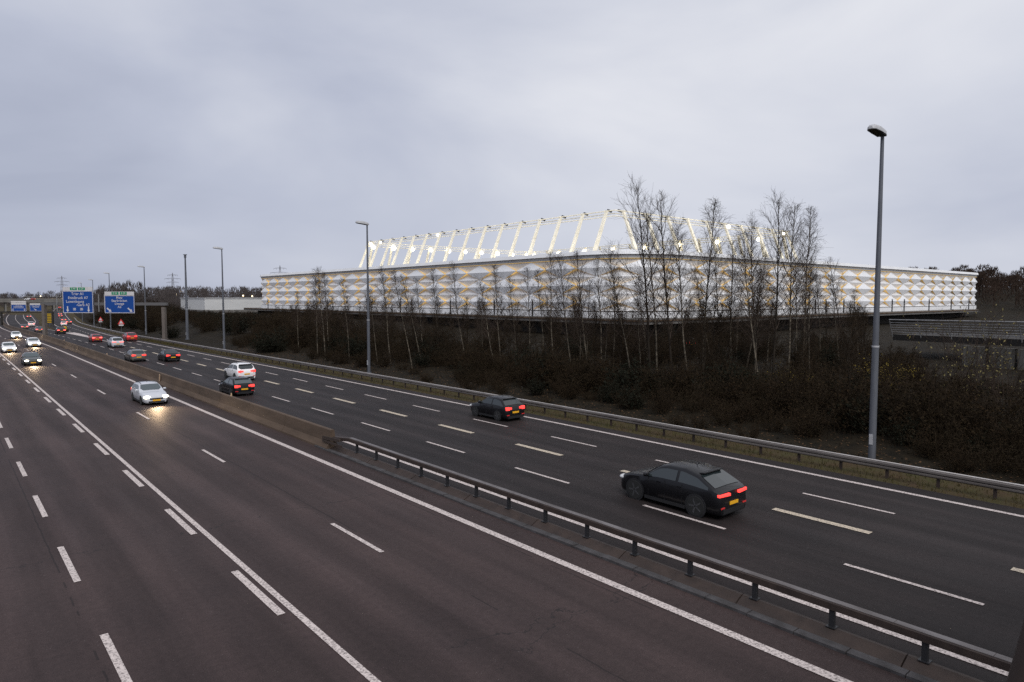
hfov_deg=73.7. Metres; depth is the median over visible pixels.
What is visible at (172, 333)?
dark evergreen bush
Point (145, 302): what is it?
street lamp
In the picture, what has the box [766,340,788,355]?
bramble bush
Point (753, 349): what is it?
bramble bush
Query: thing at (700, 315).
sapling
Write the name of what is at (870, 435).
access door
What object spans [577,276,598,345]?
birch tree
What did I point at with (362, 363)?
bramble bush
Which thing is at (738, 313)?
birch tree
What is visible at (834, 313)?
birch tree
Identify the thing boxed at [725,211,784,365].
birch tree
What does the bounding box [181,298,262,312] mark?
annex
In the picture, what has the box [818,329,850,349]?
bramble bush
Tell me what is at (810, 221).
birch tree
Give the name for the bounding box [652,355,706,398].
bramble bush
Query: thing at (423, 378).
bramble bush
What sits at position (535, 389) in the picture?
evergreen bush
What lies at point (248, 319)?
sapling
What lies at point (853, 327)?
sapling
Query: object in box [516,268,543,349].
birch tree
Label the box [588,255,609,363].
birch tree
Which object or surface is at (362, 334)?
bramble bush
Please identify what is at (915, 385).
bramble bush
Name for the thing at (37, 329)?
car
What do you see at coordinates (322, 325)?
thicket bush
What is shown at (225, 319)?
dark evergreen bush
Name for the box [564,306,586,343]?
sapling
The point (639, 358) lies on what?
bramble bush
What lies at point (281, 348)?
evergreen bush
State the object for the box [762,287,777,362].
birch tree
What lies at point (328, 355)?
bramble bush
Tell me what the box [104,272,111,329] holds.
street lamp
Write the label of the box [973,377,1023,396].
bramble bush
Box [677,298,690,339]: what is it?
sapling
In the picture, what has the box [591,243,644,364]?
birch tree
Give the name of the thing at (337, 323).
thicket bush
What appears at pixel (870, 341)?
bramble bush
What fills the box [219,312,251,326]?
thicket bush
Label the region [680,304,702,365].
sapling
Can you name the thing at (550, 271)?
birch tree
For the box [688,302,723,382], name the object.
sapling
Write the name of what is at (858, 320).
sapling
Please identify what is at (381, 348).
bramble bush
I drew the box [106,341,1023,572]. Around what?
cream road markings
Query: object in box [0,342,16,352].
car
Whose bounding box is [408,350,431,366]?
evergreen bush
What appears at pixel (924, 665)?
median guardrail
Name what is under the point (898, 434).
evergreen bush
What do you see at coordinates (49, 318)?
chevron board
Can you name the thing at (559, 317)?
sapling
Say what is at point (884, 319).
plaza wall
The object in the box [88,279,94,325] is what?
street lamp
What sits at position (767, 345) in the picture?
sapling
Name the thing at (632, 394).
evergreen bush
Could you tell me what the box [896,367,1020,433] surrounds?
bramble bush
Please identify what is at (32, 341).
car
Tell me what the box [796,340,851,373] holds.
evergreen bush
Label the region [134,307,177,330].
thicket bush
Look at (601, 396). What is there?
evergreen bush
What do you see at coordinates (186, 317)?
camera mast
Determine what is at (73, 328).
exit road
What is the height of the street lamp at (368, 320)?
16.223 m
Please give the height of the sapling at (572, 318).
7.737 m
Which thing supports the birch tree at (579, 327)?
on the ground at (214, 338)
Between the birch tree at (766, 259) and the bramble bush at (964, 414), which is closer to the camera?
the bramble bush at (964, 414)
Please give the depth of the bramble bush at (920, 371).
52.31 m
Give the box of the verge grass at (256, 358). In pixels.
[137,339,1023,507]
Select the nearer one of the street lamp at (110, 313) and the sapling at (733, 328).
the sapling at (733, 328)
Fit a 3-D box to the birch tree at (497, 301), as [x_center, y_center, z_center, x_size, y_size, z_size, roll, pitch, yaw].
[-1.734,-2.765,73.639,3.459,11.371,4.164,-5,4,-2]
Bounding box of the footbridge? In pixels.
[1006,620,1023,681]
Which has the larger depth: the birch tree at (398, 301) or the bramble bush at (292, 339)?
the bramble bush at (292, 339)
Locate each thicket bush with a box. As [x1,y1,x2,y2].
[89,309,104,319]
[107,318,125,329]
[111,313,132,322]
[130,305,156,317]
[133,302,162,316]
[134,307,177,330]
[134,313,148,322]
[136,319,160,331]
[137,309,181,326]
[137,319,161,332]
[139,307,169,318]
[149,302,192,323]
[179,311,201,320]
[183,311,212,326]
[190,315,217,331]
[192,314,221,332]
[203,312,221,325]
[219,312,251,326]
[255,306,294,331]
[255,309,303,326]
[260,305,301,326]
[270,311,331,337]
[276,303,328,325]
[280,312,332,329]
[282,315,334,347]
[303,308,357,333]
[305,303,349,324]
[307,317,335,339]
[310,306,359,327]
[340,319,366,333]
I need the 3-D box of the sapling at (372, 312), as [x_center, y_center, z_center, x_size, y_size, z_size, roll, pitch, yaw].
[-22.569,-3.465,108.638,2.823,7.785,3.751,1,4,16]
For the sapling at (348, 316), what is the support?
on the ground at (214, 338)
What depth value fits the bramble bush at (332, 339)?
93.37 m
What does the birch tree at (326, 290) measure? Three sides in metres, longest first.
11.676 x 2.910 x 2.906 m
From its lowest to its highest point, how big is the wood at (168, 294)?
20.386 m
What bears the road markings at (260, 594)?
on the road at (156, 593)
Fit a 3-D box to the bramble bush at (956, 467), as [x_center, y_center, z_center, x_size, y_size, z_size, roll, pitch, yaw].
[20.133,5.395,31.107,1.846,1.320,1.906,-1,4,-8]
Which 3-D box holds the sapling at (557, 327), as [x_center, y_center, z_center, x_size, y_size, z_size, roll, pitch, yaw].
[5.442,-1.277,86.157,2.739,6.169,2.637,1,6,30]
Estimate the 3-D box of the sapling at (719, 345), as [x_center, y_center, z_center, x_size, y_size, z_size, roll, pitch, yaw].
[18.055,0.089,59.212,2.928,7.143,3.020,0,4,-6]
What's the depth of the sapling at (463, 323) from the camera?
102.98 m
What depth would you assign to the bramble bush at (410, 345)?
85.36 m
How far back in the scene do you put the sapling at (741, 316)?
93.77 m
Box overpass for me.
[0,299,62,310]
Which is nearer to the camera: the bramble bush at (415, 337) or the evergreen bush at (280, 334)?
the bramble bush at (415, 337)
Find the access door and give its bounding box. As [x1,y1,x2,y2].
[869,434,872,444]
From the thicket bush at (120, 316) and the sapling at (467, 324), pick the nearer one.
the sapling at (467, 324)
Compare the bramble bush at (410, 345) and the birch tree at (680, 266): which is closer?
the birch tree at (680, 266)
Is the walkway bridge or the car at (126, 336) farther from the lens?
the car at (126, 336)
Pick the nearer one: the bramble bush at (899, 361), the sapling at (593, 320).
the bramble bush at (899, 361)
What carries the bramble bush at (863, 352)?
on the ground at (214, 338)
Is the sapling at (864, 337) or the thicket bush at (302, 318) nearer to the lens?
the sapling at (864, 337)
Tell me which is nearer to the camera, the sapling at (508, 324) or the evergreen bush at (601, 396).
the evergreen bush at (601, 396)
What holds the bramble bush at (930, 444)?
on the ground at (214, 338)
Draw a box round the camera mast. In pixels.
[183,254,188,339]
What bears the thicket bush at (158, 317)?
on the ground at (214, 338)
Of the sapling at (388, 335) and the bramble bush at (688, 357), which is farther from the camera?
the sapling at (388, 335)
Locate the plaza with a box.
[244,308,977,324]
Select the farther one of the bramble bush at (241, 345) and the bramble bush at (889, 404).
the bramble bush at (241, 345)
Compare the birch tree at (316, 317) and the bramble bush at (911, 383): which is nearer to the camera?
the bramble bush at (911, 383)
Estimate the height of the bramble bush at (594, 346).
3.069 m
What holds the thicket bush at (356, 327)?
on the ground at (214, 338)
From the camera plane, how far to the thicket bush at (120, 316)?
205.80 m
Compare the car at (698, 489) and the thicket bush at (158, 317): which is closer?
the car at (698, 489)
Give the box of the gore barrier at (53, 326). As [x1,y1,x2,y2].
[47,323,57,328]
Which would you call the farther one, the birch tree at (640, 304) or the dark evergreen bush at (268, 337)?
the dark evergreen bush at (268, 337)
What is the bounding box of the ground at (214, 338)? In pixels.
[0,288,1023,508]
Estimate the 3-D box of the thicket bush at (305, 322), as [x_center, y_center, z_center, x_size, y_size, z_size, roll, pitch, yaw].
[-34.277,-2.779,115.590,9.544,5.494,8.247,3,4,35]
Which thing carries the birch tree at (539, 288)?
on the ground at (214, 338)
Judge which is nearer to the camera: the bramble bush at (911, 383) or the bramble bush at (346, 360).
the bramble bush at (911, 383)
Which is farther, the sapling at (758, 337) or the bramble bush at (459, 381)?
the sapling at (758, 337)
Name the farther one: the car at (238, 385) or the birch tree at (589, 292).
the birch tree at (589, 292)
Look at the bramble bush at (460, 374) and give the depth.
63.97 m
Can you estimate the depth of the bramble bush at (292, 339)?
102.56 m
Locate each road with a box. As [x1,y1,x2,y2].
[0,315,1023,681]
[51,306,100,332]
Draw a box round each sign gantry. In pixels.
[0,311,53,324]
[40,294,167,339]
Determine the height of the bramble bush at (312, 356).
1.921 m
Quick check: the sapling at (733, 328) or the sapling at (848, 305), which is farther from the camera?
the sapling at (848, 305)
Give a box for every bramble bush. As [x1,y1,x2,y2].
[226,334,244,344]
[235,339,249,347]
[239,334,254,344]
[244,334,258,346]
[282,330,306,346]
[284,331,315,347]
[302,346,322,358]
[316,348,339,360]
[320,326,354,352]
[327,348,351,363]
[330,334,360,353]
[338,354,355,363]
[340,332,370,347]
[347,328,381,340]
[348,331,372,344]
[350,349,375,366]
[355,351,380,365]
[360,343,391,354]
[363,344,392,359]
[366,323,398,344]
[370,338,383,349]
[370,347,393,366]
[384,335,413,356]
[396,325,410,339]
[398,336,425,354]
[400,328,428,348]
[406,363,425,373]
[419,341,451,362]
[419,372,430,381]
[434,334,479,361]
[448,367,478,381]
[455,375,470,386]
[460,378,480,389]
[473,328,513,356]
[492,379,510,393]
[518,336,532,351]
[525,368,548,385]
[538,395,551,403]
[539,335,567,352]
[557,343,592,364]
[575,353,619,391]
[575,355,618,385]
[576,334,610,355]
[602,366,642,386]
[605,330,654,352]
[611,382,649,408]
[615,347,659,370]
[624,386,644,406]
[635,359,677,394]
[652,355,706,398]
[652,365,699,400]
[662,352,727,399]
[663,408,693,426]
[676,340,696,358]
[685,411,717,428]
[729,338,779,359]
[732,418,762,438]
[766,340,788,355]
[777,338,837,369]
[785,401,833,437]
[804,367,910,433]
[809,356,879,406]
[817,370,905,426]
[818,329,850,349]
[820,356,891,387]
[822,349,861,373]
[823,338,863,360]
[831,361,915,403]
[841,347,903,374]
[850,335,883,355]
[851,364,963,427]
[858,365,975,436]
[862,363,923,408]
[866,349,924,376]
[868,349,922,368]
[878,359,931,388]
[880,348,950,385]
[886,384,1010,443]
[893,374,1002,443]
[895,418,976,460]
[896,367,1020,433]
[896,388,997,445]
[921,413,993,444]
[927,407,995,445]
[931,448,977,472]
[962,377,1022,395]
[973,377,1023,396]
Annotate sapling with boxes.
[233,313,242,335]
[246,311,254,328]
[280,310,288,331]
[290,305,299,331]
[301,305,315,335]
[326,298,338,324]
[333,307,343,336]
[340,295,355,335]
[340,306,353,332]
[355,298,365,327]
[357,311,366,332]
[360,295,375,325]
[362,296,379,332]
[378,296,395,343]
[378,303,385,331]
[382,324,394,348]
[405,301,418,333]
[406,303,422,356]
[428,295,447,348]
[438,311,451,343]
[444,312,454,343]
[448,320,460,349]
[458,296,475,338]
[458,304,469,338]
[471,299,487,337]
[471,301,483,340]
[477,322,493,348]
[489,296,511,339]
[500,303,517,346]
[501,317,513,354]
[509,323,525,361]
[510,300,526,347]
[514,325,525,357]
[523,324,534,349]
[523,334,536,356]
[539,297,556,349]
[539,311,559,353]
[549,309,564,345]
[551,295,566,337]
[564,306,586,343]
[566,298,581,342]
[568,309,578,342]
[571,328,584,358]
[580,307,610,363]
[586,299,599,340]
[600,294,638,362]
[605,312,634,374]
[608,308,627,353]
[628,310,640,346]
[636,332,654,368]
[645,316,665,368]
[657,307,670,343]
[665,322,678,357]
[670,330,687,369]
[674,295,701,346]
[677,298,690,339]
[678,324,694,355]
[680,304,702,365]
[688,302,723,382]
[692,300,707,341]
[693,295,729,367]
[707,301,735,365]
[709,293,750,368]
[723,344,738,365]
[734,299,747,340]
[735,321,751,353]
[736,335,760,371]
[739,304,762,350]
[743,303,770,360]
[757,299,784,351]
[758,325,776,367]
[763,302,788,368]
[781,307,800,342]
[786,320,795,353]
[794,325,813,375]
[797,308,825,361]
[803,330,822,371]
[805,334,829,382]
[810,300,838,352]
[830,303,866,372]
[838,302,860,349]
[840,301,867,359]
[846,306,869,366]
[849,305,880,365]
[854,310,872,349]
[881,344,897,376]
[884,353,909,382]
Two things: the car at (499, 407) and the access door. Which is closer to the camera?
the access door
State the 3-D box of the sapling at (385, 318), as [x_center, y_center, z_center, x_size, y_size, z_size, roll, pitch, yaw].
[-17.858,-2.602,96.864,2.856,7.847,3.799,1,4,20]
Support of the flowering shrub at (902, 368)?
on the ground at (214, 338)
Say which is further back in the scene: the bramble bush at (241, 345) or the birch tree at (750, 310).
the bramble bush at (241, 345)
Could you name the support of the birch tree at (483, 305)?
on the ground at (214, 338)
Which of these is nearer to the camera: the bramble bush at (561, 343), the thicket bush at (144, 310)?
the bramble bush at (561, 343)
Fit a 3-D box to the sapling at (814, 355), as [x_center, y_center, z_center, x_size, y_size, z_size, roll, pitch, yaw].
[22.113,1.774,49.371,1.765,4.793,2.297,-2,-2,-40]
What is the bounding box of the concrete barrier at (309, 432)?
[3,313,336,448]
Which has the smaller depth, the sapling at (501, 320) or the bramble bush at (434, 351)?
the bramble bush at (434, 351)
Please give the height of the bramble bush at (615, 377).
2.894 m
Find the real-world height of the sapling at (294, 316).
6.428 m
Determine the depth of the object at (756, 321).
55.26 m
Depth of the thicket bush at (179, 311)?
173.05 m
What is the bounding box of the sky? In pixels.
[0,0,1023,302]
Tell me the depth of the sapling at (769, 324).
76.65 m
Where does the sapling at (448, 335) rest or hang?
on the ground at (214, 338)
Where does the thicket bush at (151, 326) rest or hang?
on the ground at (214, 338)
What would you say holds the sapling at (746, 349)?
on the ground at (214, 338)
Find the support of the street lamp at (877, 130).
on the ground at (214, 338)
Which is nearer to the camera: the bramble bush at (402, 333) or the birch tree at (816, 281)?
the birch tree at (816, 281)
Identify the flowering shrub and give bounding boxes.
[767,362,817,388]
[853,347,921,389]
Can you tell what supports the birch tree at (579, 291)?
on the ground at (214, 338)
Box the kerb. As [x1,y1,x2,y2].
[314,445,938,681]
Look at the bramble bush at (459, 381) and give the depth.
60.88 m
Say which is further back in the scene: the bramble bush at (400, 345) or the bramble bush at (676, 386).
the bramble bush at (400, 345)
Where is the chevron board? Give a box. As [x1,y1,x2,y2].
[47,313,51,325]
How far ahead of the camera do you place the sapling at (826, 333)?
74.23 m
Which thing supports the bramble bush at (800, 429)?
on the ground at (214, 338)
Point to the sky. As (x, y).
(150, 134)
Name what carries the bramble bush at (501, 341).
on the ground at (214, 338)
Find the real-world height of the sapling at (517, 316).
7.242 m
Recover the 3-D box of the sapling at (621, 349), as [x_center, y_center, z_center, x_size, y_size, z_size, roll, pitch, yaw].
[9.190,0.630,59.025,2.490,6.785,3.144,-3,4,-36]
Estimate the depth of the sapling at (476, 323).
96.96 m
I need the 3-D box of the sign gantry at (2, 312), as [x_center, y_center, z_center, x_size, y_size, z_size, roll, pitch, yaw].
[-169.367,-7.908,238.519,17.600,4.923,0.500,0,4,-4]
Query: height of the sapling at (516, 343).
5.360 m
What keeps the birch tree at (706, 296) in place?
on the ground at (214, 338)
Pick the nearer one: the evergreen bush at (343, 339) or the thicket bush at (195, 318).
the evergreen bush at (343, 339)
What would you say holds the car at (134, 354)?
on the road at (156, 593)
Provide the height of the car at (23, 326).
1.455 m
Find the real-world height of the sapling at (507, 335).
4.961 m
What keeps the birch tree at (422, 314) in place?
on the ground at (214, 338)
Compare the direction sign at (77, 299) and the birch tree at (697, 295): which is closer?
the birch tree at (697, 295)
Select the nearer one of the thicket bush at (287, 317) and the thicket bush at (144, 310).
the thicket bush at (287, 317)
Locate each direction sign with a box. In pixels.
[11,301,25,310]
[30,303,40,310]
[62,287,93,312]
[104,292,134,312]
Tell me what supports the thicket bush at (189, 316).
on the ground at (214, 338)
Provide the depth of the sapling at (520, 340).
70.63 m
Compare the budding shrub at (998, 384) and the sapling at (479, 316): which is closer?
the budding shrub at (998, 384)
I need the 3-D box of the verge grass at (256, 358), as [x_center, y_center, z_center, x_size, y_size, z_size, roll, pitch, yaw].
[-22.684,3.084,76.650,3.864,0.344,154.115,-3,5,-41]
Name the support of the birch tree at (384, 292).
on the ground at (214, 338)
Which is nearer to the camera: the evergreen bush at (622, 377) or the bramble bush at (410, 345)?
the evergreen bush at (622, 377)
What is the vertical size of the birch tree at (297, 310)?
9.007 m
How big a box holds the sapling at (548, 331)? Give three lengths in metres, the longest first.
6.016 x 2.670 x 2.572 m
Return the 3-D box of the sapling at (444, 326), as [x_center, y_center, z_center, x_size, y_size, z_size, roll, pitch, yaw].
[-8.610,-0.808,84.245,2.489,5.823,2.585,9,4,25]
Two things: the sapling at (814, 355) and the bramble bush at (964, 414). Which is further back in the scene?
the sapling at (814, 355)
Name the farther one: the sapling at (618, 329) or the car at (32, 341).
the car at (32, 341)
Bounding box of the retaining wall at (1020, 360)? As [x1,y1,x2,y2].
[962,345,1023,369]
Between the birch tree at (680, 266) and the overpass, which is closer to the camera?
the birch tree at (680, 266)
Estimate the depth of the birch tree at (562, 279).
61.55 m
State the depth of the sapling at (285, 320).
112.11 m
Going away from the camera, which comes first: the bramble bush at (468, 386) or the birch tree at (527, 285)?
the bramble bush at (468, 386)
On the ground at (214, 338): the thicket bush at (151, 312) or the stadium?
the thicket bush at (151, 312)
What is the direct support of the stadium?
on the plaza
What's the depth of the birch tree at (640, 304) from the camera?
69.58 m
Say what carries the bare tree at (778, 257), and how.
on the ground at (214, 338)
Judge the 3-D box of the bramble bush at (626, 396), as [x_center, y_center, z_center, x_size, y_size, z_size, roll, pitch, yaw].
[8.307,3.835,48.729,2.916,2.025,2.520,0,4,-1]
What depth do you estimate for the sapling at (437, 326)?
79.68 m
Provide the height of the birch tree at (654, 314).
15.056 m
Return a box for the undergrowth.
[222,330,1023,465]
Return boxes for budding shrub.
[895,289,1021,400]
[930,296,1023,403]
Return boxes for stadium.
[260,209,977,317]
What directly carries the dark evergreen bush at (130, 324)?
on the ground at (214, 338)
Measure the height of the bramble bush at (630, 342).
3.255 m
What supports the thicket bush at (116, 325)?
on the ground at (214, 338)
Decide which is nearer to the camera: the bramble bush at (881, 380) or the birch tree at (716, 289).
the bramble bush at (881, 380)
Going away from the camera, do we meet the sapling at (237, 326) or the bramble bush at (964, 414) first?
the bramble bush at (964, 414)
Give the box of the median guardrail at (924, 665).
[322,436,1012,681]
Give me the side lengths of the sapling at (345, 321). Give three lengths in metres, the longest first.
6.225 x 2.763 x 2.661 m
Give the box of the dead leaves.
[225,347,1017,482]
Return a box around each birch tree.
[289,292,302,347]
[300,273,328,357]
[308,267,337,359]
[318,271,335,345]
[330,277,357,356]
[360,286,386,359]
[370,265,399,363]
[383,270,417,368]
[395,273,423,356]
[409,277,432,343]
[425,268,445,338]
[442,260,471,348]
[465,298,493,346]
[470,275,504,360]
[483,264,509,350]
[500,277,526,353]
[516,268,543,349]
[531,250,565,349]
[532,269,546,350]
[540,252,579,361]
[559,248,599,359]
[565,297,588,353]
[567,287,594,360]
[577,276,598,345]
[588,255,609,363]
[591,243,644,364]
[594,299,622,356]
[600,264,629,350]
[623,212,679,369]
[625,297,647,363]
[629,274,650,364]
[630,291,658,352]
[654,217,715,366]
[680,195,736,376]
[686,267,711,350]
[701,246,738,357]
[715,225,774,371]
[718,237,747,360]
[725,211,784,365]
[729,279,747,358]
[738,268,775,372]
[742,251,784,366]
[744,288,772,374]
[756,196,833,366]
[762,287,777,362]
[774,252,816,362]
[782,206,835,345]
[788,256,828,370]
[794,269,823,352]
[808,274,828,365]
[819,278,852,356]
[843,285,869,358]
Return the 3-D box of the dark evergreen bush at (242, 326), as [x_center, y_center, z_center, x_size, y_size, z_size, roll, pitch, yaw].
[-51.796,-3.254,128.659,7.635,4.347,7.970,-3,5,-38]
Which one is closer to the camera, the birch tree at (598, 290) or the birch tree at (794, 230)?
the birch tree at (794, 230)
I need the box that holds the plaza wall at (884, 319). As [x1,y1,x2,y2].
[258,311,980,337]
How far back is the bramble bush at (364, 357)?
78.65 m
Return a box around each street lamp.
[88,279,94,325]
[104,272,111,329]
[137,266,146,334]
[213,247,225,348]
[355,221,371,372]
[867,124,886,458]
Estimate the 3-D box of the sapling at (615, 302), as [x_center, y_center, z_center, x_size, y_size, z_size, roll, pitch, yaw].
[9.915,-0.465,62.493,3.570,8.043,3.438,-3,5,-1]
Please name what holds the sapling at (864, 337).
on the ground at (214, 338)
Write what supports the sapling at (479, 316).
on the ground at (214, 338)
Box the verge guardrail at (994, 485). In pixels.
[74,318,1023,498]
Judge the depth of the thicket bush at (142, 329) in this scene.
157.69 m
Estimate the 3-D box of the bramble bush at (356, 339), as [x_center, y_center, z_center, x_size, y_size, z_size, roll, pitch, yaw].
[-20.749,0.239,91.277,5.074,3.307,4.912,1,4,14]
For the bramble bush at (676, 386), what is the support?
on the ground at (214, 338)
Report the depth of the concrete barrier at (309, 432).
48.96 m
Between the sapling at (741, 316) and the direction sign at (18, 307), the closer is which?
the sapling at (741, 316)
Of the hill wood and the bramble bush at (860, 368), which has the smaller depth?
the bramble bush at (860, 368)
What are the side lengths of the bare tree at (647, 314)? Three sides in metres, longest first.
17.821 x 8.415 x 6.544 m
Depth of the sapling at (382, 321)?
111.85 m
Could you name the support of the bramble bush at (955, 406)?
on the ground at (214, 338)
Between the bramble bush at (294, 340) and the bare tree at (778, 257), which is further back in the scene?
the bramble bush at (294, 340)
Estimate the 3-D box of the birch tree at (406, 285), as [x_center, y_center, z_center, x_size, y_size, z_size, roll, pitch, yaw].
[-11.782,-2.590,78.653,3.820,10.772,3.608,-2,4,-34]
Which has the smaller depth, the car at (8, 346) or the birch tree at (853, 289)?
the birch tree at (853, 289)
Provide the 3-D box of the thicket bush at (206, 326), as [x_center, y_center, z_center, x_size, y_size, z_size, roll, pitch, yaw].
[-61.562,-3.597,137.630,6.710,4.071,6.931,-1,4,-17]
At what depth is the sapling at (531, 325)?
81.59 m
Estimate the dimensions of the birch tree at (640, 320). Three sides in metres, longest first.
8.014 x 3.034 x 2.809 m
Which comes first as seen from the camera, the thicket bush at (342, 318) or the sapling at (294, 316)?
the sapling at (294, 316)
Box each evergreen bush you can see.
[102,319,116,327]
[121,316,143,329]
[157,325,185,338]
[200,311,228,323]
[214,312,254,334]
[216,313,239,327]
[243,312,265,327]
[246,329,290,351]
[246,333,277,352]
[269,338,287,351]
[271,324,297,346]
[325,330,356,350]
[340,334,371,358]
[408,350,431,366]
[523,376,549,395]
[525,348,569,383]
[555,337,593,358]
[590,380,627,402]
[591,381,619,402]
[601,353,657,398]
[610,381,653,409]
[686,357,743,395]
[733,347,761,365]
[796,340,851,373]
[827,388,901,436]
[877,412,929,447]
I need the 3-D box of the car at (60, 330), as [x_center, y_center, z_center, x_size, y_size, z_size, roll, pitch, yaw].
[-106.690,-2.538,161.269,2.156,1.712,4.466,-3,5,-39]
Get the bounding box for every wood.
[0,280,261,314]
[908,264,1023,307]
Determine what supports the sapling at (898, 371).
on the ground at (214, 338)
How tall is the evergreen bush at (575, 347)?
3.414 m
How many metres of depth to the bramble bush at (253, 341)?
106.25 m
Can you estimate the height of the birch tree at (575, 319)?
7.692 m
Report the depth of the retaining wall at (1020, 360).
67.00 m
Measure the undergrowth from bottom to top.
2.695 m
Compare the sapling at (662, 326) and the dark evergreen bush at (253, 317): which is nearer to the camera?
the sapling at (662, 326)
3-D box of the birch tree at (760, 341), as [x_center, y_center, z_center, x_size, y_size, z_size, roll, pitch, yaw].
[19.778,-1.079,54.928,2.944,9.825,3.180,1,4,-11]
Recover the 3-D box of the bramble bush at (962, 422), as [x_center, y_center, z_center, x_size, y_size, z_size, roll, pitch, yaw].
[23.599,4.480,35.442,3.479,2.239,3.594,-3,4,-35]
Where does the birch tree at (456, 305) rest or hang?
on the ground at (214, 338)
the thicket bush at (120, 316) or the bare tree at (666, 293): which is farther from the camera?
the thicket bush at (120, 316)
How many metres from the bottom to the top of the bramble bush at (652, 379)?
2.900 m
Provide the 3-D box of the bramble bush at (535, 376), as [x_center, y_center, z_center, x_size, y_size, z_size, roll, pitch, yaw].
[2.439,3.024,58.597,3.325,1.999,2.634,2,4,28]
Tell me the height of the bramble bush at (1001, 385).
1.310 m
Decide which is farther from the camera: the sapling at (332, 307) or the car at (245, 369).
the sapling at (332, 307)
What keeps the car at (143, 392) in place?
on the road at (156, 593)
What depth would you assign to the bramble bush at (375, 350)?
86.31 m
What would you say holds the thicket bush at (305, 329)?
on the ground at (214, 338)
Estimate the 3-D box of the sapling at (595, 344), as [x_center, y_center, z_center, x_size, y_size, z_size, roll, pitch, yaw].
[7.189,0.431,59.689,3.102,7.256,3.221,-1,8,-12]
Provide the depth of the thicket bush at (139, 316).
189.50 m
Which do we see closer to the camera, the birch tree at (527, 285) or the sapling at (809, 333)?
the sapling at (809, 333)
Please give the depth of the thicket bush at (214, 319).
149.96 m
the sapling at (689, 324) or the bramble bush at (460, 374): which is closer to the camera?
the bramble bush at (460, 374)
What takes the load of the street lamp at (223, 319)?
on the ground at (214, 338)
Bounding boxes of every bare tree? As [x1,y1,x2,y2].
[607,174,694,370]
[615,190,702,376]
[740,191,825,375]
[816,257,852,353]
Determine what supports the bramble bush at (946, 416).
on the ground at (214, 338)
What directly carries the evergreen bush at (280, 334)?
on the ground at (214, 338)
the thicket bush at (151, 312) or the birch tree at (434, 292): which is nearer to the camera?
the birch tree at (434, 292)
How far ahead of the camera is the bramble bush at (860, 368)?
51.02 m
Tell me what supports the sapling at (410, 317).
on the ground at (214, 338)
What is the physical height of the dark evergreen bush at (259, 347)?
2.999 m
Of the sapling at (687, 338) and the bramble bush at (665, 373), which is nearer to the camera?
the bramble bush at (665, 373)
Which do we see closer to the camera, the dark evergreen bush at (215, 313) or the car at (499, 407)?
the car at (499, 407)
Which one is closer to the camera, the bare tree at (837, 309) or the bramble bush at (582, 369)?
the bramble bush at (582, 369)
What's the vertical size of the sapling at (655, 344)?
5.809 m
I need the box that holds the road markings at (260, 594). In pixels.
[0,314,1023,681]
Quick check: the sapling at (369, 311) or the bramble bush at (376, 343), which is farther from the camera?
the sapling at (369, 311)
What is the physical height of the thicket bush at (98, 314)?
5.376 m
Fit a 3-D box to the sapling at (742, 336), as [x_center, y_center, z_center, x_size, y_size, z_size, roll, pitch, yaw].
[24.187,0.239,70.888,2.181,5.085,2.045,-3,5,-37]
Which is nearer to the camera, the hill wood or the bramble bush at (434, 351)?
the bramble bush at (434, 351)
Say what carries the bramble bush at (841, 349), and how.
on the ground at (214, 338)
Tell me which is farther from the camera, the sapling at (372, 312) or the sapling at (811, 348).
the sapling at (372, 312)
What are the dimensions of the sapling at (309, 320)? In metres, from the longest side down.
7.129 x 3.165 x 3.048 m
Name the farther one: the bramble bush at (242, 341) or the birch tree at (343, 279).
the bramble bush at (242, 341)
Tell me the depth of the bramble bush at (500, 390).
56.55 m
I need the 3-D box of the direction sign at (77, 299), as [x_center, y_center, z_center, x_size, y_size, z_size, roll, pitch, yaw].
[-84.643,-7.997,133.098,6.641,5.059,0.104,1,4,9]
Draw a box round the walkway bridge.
[889,319,1023,346]
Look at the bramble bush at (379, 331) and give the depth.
101.88 m
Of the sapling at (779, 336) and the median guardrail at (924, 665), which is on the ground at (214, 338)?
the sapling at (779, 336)
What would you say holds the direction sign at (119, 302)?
attached to the sign gantry at (98, 303)
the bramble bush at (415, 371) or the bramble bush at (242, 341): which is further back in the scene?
the bramble bush at (242, 341)
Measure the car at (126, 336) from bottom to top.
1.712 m
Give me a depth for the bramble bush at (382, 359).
76.82 m
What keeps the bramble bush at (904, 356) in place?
on the ground at (214, 338)
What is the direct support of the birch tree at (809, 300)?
on the ground at (214, 338)
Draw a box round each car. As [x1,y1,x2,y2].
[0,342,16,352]
[10,331,21,338]
[20,324,27,328]
[21,352,41,365]
[26,337,40,346]
[34,327,41,331]
[55,327,65,333]
[88,334,101,341]
[107,336,123,347]
[122,332,136,340]
[124,349,145,361]
[131,380,167,404]
[158,349,179,361]
[218,376,253,395]
[224,361,255,378]
[470,394,524,420]
[620,460,746,517]
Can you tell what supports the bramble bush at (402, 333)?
on the ground at (214, 338)
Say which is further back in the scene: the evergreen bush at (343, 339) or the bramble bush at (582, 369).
the evergreen bush at (343, 339)

